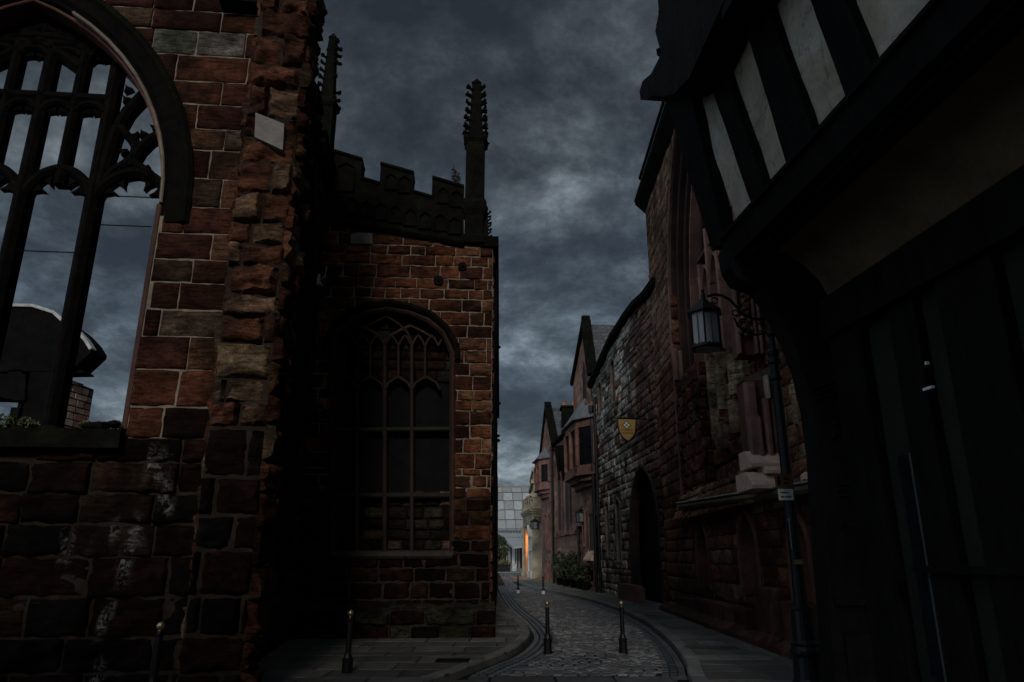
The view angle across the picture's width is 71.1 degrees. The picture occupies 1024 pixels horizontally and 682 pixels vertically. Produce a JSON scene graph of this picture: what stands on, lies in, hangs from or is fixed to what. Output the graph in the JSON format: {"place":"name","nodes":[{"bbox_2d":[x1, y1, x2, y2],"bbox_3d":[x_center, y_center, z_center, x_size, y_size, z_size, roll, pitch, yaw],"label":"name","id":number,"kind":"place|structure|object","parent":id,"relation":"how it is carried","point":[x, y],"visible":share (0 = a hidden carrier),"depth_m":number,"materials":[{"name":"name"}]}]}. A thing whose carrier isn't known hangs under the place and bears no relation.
{"place":"outdoors","nodes":[
{"label":"outdoors","id":0,"kind":"place"},
{"bbox_2d":[0,0,661,485],"label":"sky","id":1,"kind":"structure","parent":0,"point":[570,130],"materials":[{"name":"grey"}]},
{"bbox_2d":[259,598,527,681],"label":"pavement","id":2,"kind":"structure","parent":0,"point":[320,660],"depth_m":11.80,"materials":[{"name":"stone"}]},
{"bbox_2d":[149,622,165,681],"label":"bollard","id":3,"kind":"object","parent":2,"relation":"on","point":[155,666],"visible":1,"depth_m":7.78,"materials":[{"name":"black metal"}]},
{"bbox_2d":[0,0,342,681],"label":"church ruin","id":4,"kind":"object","parent":2,"relation":"on","point":[173,503],"visible":1,"depth_m":9.61,"materials":[{"name":"stone"}]},
{"bbox_2d":[0,413,121,428],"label":"sill weeds","id":5,"kind":"object","parent":4,"relation":"on","point":[24,422],"visible":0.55,"depth_m":9.32,"materials":[{"name":"green plant"}]},
{"bbox_2d":[316,266,326,285],"bbox_3d":[-4.389,-1.462,16.019,0.464,0.451,0.251,-7,-18,23],"label":"floodlight","id":6,"kind":"object","parent":4,"relation":"attached to","point":[318,283],"visible":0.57,"depth_m":15.95,"materials":[{"name":"white paint"}]},
{"bbox_2d":[341,610,353,673],"bbox_3d":[-2.310,4.278,10.146,0.157,0.894,0.157,0,-17,0],"label":"bollard","id":7,"kind":"object","parent":2,"relation":"on","point":[347,663],"visible":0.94,"depth_m":10.09,"materials":[{"name":"black metal"}]},
{"bbox_2d":[289,79,500,638],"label":"chapel","id":8,"kind":"structure","parent":2,"relation":"on","point":[395,541],"depth_m":16.11,"materials":[{"name":"stone"}]},
{"bbox_2d":[451,164,460,182],"bbox_3d":[-1.381,-4.063,17.577,0.262,0.604,0.175,0,-17,0],"label":"weed","id":9,"kind":"object","parent":8,"relation":"on","point":[456,175],"visible":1,"depth_m":17.56,"materials":[{"name":"green plant"}]},
{"bbox_2d":[491,268,496,600],"bbox_3d":[-0.429,2.275,17.051,0.111,8.600,0.111,11,-20,-32],"label":"drainpipe","id":10,"kind":"object","parent":8,"relation":"attached to","point":[493,561],"visible":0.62,"depth_m":17.01,"materials":[{"name":"black metal"}]},
{"bbox_2d":[435,658,469,662],"bbox_3d":[-0.928,4.995,11.210,0.520,0.015,0.450,0,-17,0],"label":"drain cover","id":11,"kind":"object","parent":2,"relation":"on","point":[450,660],"visible":1,"depth_m":11.14,"materials":[{"name":"black metal"}]},
{"bbox_2d":[498,530,521,567],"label":"cafe pavilion","id":12,"kind":"structure","parent":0,"point":[513,539],"depth_m":112.74,"materials":[{"name":"white glass"}]},
{"bbox_2d":[498,482,529,529],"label":"glass building","id":13,"kind":"structure","parent":0,"point":[510,498],"depth_m":146.42,"materials":[{"name":"white glass"}]},
{"bbox_2d":[510,568,521,571],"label":"plaza","id":14,"kind":"structure","parent":0,"point":[519,569],"depth_m":93.01,"materials":[{"name":"stone"}]},
{"bbox_2d":[498,534,508,559],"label":"tree","id":15,"kind":"object","parent":14,"relation":"on","point":[503,544],"visible":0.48,"depth_m":93.75,"materials":[{"name":"green plant"}]},
{"bbox_2d":[498,559,510,571],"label":"planter","id":16,"kind":"object","parent":14,"relation":"on","point":[503,565],"visible":0.98,"depth_m":83.54,"materials":[{"name":"black paint"}]},
{"bbox_2d":[511,563,517,570],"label":"stone bollard","id":17,"kind":"object","parent":14,"relation":"on","point":[514,566],"visible":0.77,"depth_m":90.31,"materials":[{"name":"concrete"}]},
{"bbox_2d":[510,573,534,579],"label":"pavement","id":18,"kind":"structure","parent":0,"point":[513,576],"depth_m":57.60,"materials":[{"name":"stone"}]},
{"bbox_2d":[551,401,576,585],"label":"range","id":19,"kind":"structure","parent":0,"point":[566,534],"depth_m":43.23,"materials":[{"name":"brown stone"}]},
{"bbox_2d":[556,471,563,534],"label":"window","id":20,"kind":"structure","parent":19,"relation":"in","point":[559,482],"depth_m":43.99,"materials":[{"name":"red glass"}]},
{"bbox_2d":[564,473,571,534],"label":"window","id":21,"kind":"structure","parent":19,"relation":"in","point":[568,507],"depth_m":41.47,"materials":[{"name":"grey glass"}]},
{"bbox_2d":[457,573,688,681],"bbox_3d":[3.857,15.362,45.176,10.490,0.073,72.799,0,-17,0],"label":"road","id":22,"kind":"structure","parent":0,"point":[531,600],"depth_m":14.35,"materials":[{"name":"stone"}]},
{"bbox_2d":[405,591,529,681],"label":"kerb","id":23,"kind":"structure","parent":22,"relation":"on","point":[511,649],"depth_m":11.52,"materials":[{"name":"stone"}]},
{"bbox_2d":[516,574,519,592],"bbox_3d":[0.290,11.643,34.403,0.176,0.894,0.176,0,-17,0],"label":"bollard","id":24,"kind":"object","parent":22,"relation":"on","point":[518,590],"visible":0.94,"depth_m":34.35,"materials":[{"name":"black metal"}]},
{"bbox_2d":[520,467,541,579],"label":"classical building","id":25,"kind":"structure","parent":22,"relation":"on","point":[531,547],"depth_m":56.42,"materials":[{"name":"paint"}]},
{"bbox_2d":[541,574,544,593],"bbox_3d":[1.460,11.412,33.637,0.176,0.894,0.176,0,-17,0],"label":"bollard","id":26,"kind":"object","parent":22,"relation":"on","point":[543,591],"visible":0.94,"depth_m":33.59,"materials":[{"name":"black metal"}]},
{"bbox_2d":[543,601,551,653],"bbox_3d":[0.640,5.163,12.940,0.157,0.894,0.157,0,-17,0],"label":"bollard","id":27,"kind":"object","parent":22,"relation":"on","point":[547,639],"visible":1,"depth_m":12.87,"materials":[{"name":"black metal"}]},
{"bbox_2d":[412,588,775,667],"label":"leaf litter","id":28,"kind":"object","parent":22,"relation":"on","point":[636,624],"visible":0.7,"depth_m":14.48,"materials":[{"name":"brown plant"}]},
{"bbox_2d":[516,580,708,681],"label":"kerb","id":29,"kind":"structure","parent":22,"relation":"on","point":[695,672],"depth_m":15.16,"materials":[{"name":"stone"}]},
{"bbox_2d":[618,601,627,653],"bbox_3d":[2.000,5.184,13.007,0.157,0.894,0.157,0,-17,0],"label":"bollard","id":30,"kind":"object","parent":22,"relation":"on","point":[622,638],"visible":1,"depth_m":12.94,"materials":[{"name":"black metal"}]},
{"bbox_2d":[520,580,792,681],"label":"pavement","id":31,"kind":"structure","parent":0,"point":[733,661],"depth_m":12.31,"materials":[{"name":"stone"}]},
{"bbox_2d":[532,402,560,582],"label":"gabled house","id":32,"kind":"structure","parent":31,"relation":"on","point":[551,429],"depth_m":48.73,"materials":[{"name":"red brick"}]},
{"bbox_2d":[530,517,541,529],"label":"wall lantern","id":33,"kind":"object","parent":32,"relation":"attached to","point":[534,523],"depth_m":52.23,"materials":[{"name":"black paint"}]},
{"bbox_2d":[545,431,547,451],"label":"window","id":34,"kind":"structure","parent":32,"relation":"in","point":[546,431],"depth_m":49.56,"materials":[{"name":"grey glass"}]},
{"bbox_2d":[545,513,547,550],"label":"window","id":35,"kind":"structure","parent":32,"relation":"in","point":[546,515],"depth_m":48.46,"materials":[{"name":"red glass"}]},
{"bbox_2d":[545,559,547,581],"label":"window","id":36,"kind":"structure","parent":32,"relation":"in","point":[545,559],"depth_m":47.86,"materials":[{"name":"red glass"}]},
{"bbox_2d":[548,513,550,550],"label":"window","id":37,"kind":"structure","parent":32,"relation":"in","point":[549,515],"depth_m":47.26,"materials":[{"name":"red glass"}]},
{"bbox_2d":[548,559,551,582],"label":"window","id":38,"kind":"structure","parent":32,"relation":"in","point":[549,560],"depth_m":46.43,"materials":[{"name":"stone"}]},
{"bbox_2d":[550,446,554,582],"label":"drainpipe","id":39,"kind":"object","parent":32,"relation":"attached to","point":[552,505],"visible":0.97,"depth_m":45.90,"materials":[{"name":"black metal"}]},
{"bbox_2d":[553,551,563,584],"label":"potted shrub","id":40,"kind":"object","parent":31,"relation":"on","point":[557,558],"visible":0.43,"depth_m":42.26,"materials":[{"name":"green plant"}]},
{"bbox_2d":[556,555,570,585],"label":"potted shrub","id":41,"kind":"object","parent":31,"relation":"on","point":[565,580],"visible":0.48,"depth_m":40.30,"materials":[{"name":"green plant"}]},
{"bbox_2d":[563,551,577,587],"bbox_3d":[3.258,12.285,38.613,1.143,1.900,1.072,0,-17,0],"label":"potted shrub","id":42,"kind":"object","parent":31,"relation":"on","point":[570,562],"visible":0.59,"depth_m":38.43,"materials":[{"name":"green plant"}]},
{"bbox_2d":[571,562,582,588],"bbox_3d":[3.471,12.101,37.063,0.920,1.355,0.955,0,-17,0],"label":"potted shrub","id":43,"kind":"object","parent":31,"relation":"on","point":[575,571],"visible":0.59,"depth_m":36.92,"materials":[{"name":"green plant"}]},
{"bbox_2d":[578,564,590,589],"bbox_3d":[3.623,11.613,35.336,0.882,1.292,0.827,6,-18,-18],"label":"potted shrub","id":44,"kind":"object","parent":31,"relation":"on","point":[584,572],"visible":0.92,"depth_m":35.17,"materials":[{"name":"green plant"}]},
{"bbox_2d":[561,315,614,590],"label":"gabled house","id":45,"kind":"structure","parent":31,"relation":"on","point":[592,339],"depth_m":37.20,"materials":[{"name":"brown stone"}]},
{"bbox_2d":[576,526,580,569],"bbox_3d":[3.515,11.269,37.370,0.259,3.126,0.259,-3,-17,11],"label":"drainpipe","id":46,"kind":"object","parent":45,"relation":"attached to","point":[578,529],"visible":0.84,"depth_m":37.48,"materials":[{"name":"black metal"}]},
{"bbox_2d":[575,506,583,522],"bbox_3d":[3.720,9.070,37.478,0.835,0.840,0.520,0,-17,0],"label":"wall lantern","id":47,"kind":"object","parent":45,"relation":"attached to","point":[580,516],"depth_m":37.28,"materials":[{"name":"black paint"}]},
{"bbox_2d":[580,510,585,546],"bbox_3d":[3.672,9.687,37.089,0.230,1.813,0.708,2,-17,-6],"label":"window","id":48,"kind":"structure","parent":45,"relation":"in","point":[583,544],"depth_m":36.93,"materials":[{"name":"black glass"}]},
{"bbox_2d":[581,359,588,403],"bbox_3d":[3.812,2.183,38.064,0.230,2.637,1.456,2,-17,-6],"label":"window","id":49,"kind":"structure","parent":45,"relation":"in","point":[584,378],"depth_m":38.10,"materials":[{"name":"grey glass"}]},
{"bbox_2d":[587,511,593,563],"bbox_3d":[3.886,9.625,35.123,0.230,2.449,1.456,2,-17,-6],"label":"window","id":50,"kind":"structure","parent":45,"relation":"in","point":[590,520],"depth_m":35.43,"materials":[{"name":"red glass"}]},
{"bbox_2d":[589,567,594,584],"bbox_3d":[3.896,11.485,35.033,0.110,0.808,1.523,2,-17,-6],"label":"window","id":51,"kind":"structure","parent":45,"relation":"in","point":[592,569],"depth_m":34.79,"materials":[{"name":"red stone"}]},
{"bbox_2d":[588,405,598,591],"bbox_3d":[3.946,7.448,34.529,0.259,8.800,0.259,-3,-17,11],"label":"drainpipe","id":52,"kind":"object","parent":45,"relation":"attached to","point":[593,479],"visible":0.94,"depth_m":34.27,"materials":[{"name":"black metal"}]},
{"bbox_2d":[587,277,668,603],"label":"stone hall","id":53,"kind":"structure","parent":31,"relation":"on","point":[621,380],"depth_m":28.14,"materials":[{"name":"stone"}]},
{"bbox_2d":[593,397,601,592],"bbox_3d":[4.045,7.105,33.920,0.129,9.105,0.129,11,-20,-32],"label":"drainpipe","id":54,"kind":"object","parent":53,"relation":"attached to","point":[597,498],"visible":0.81,"depth_m":33.80,"materials":[{"name":"black metal"}]},
{"bbox_2d":[614,404,650,440],"bbox_3d":[4.358,2.865,24.986,1.650,1.326,0.369,7,-18,-21],"label":"hanging sign","id":55,"kind":"object","parent":53,"relation":"attached to","point":[627,427],"visible":1,"depth_m":24.78,"materials":[{"name":"gold paint"}]},
{"bbox_2d":[617,583,645,602],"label":"stone block","id":56,"kind":"structure","parent":31,"relation":"on","point":[633,593],"depth_m":25.86,"materials":[{"name":"red stone"}]},
{"bbox_2d":[691,640,730,644],"bbox_3d":[3.779,5.728,13.626,0.630,0.018,0.560,0,-17,0],"label":"drain cover","id":57,"kind":"object","parent":31,"relation":"on","point":[712,642],"visible":1,"depth_m":13.56,"materials":[{"name":"metal"}]},
{"bbox_2d":[634,101,818,659],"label":"guildhall","id":58,"kind":"structure","parent":31,"relation":"on","point":[727,557],"depth_m":18.00,"materials":[{"name":"stone"}]},
{"bbox_2d":[687,289,821,681],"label":"street lamp","id":59,"kind":"object","parent":31,"relation":"on","point":[704,314],"visible":0.91,"depth_m":9.38,"materials":[{"name":"black metal"}]},
{"bbox_2d":[774,474,792,487],"bbox_3d":[3.514,1.820,9.303,0.226,0.190,0.096,0,-17,0],"label":"street sign","id":60,"kind":"object","parent":59,"relation":"attached to","point":[783,480],"visible":1,"depth_m":9.26,"materials":[{"name":"black metal"}]},
{"bbox_2d":[778,489,793,499],"bbox_3d":[3.521,1.974,9.215,0.194,0.142,0.015,0,-17,0],"label":"street sign","id":61,"kind":"object","parent":59,"relation":"attached to","point":[785,494],"visible":1,"depth_m":9.21,"materials":[{"name":"white metal"}]},
{"bbox_2d":[788,519,791,548],"bbox_3d":[3.531,2.447,9.090,0.035,0.375,0.037,-7,-18,22],"label":"cable","id":62,"kind":"object","parent":59,"relation":"attached to","point":[790,532],"visible":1,"depth_m":9.09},
{"bbox_2d":[794,560,802,563],"bbox_3d":[3.587,2.767,8.977,0.096,0.055,0.012,0,-17,0],"label":"number plate","id":63,"kind":"object","parent":59,"relation":"attached to","point":[797,561],"visible":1,"depth_m":8.97,"materials":[{"name":"yellow plastic"}]},
{"bbox_2d":[640,0,1023,681],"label":"timber house","id":64,"kind":"structure","parent":0,"point":[858,164],"depth_m":6.84,"materials":[{"name":"paint"}]},
{"bbox_2d":[922,361,934,390],"bbox_3d":[3.848,0.325,6.653,0.030,0.257,0.130,2,-17,-6],"label":"light bracket","id":65,"kind":"object","parent":64,"relation":"attached to","point":[931,386],"visible":1,"depth_m":6.63,"materials":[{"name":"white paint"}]},
{"bbox_2d":[897,446,987,681],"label":"shop window","id":66,"kind":"structure","parent":64,"relation":"in","point":[934,649],"depth_m":6.65,"materials":[{"name":"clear glass"}]},
{"label":"ground","id":67,"kind":"structure","parent":0,"visible":0},
{"bbox_2d":[0,303,106,426],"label":"porch canopy","id":68,"kind":"object","parent":67,"relation":"on","point":[31,338],"visible":0.55,"depth_m":35.45,"materials":[{"name":"concrete"}]},
{"bbox_2d":[21,372,93,427],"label":"porch wall","id":69,"kind":"structure","parent":67,"relation":"on","point":[79,403],"depth_m":34.95,"materials":[{"name":"brick"}]}
]}

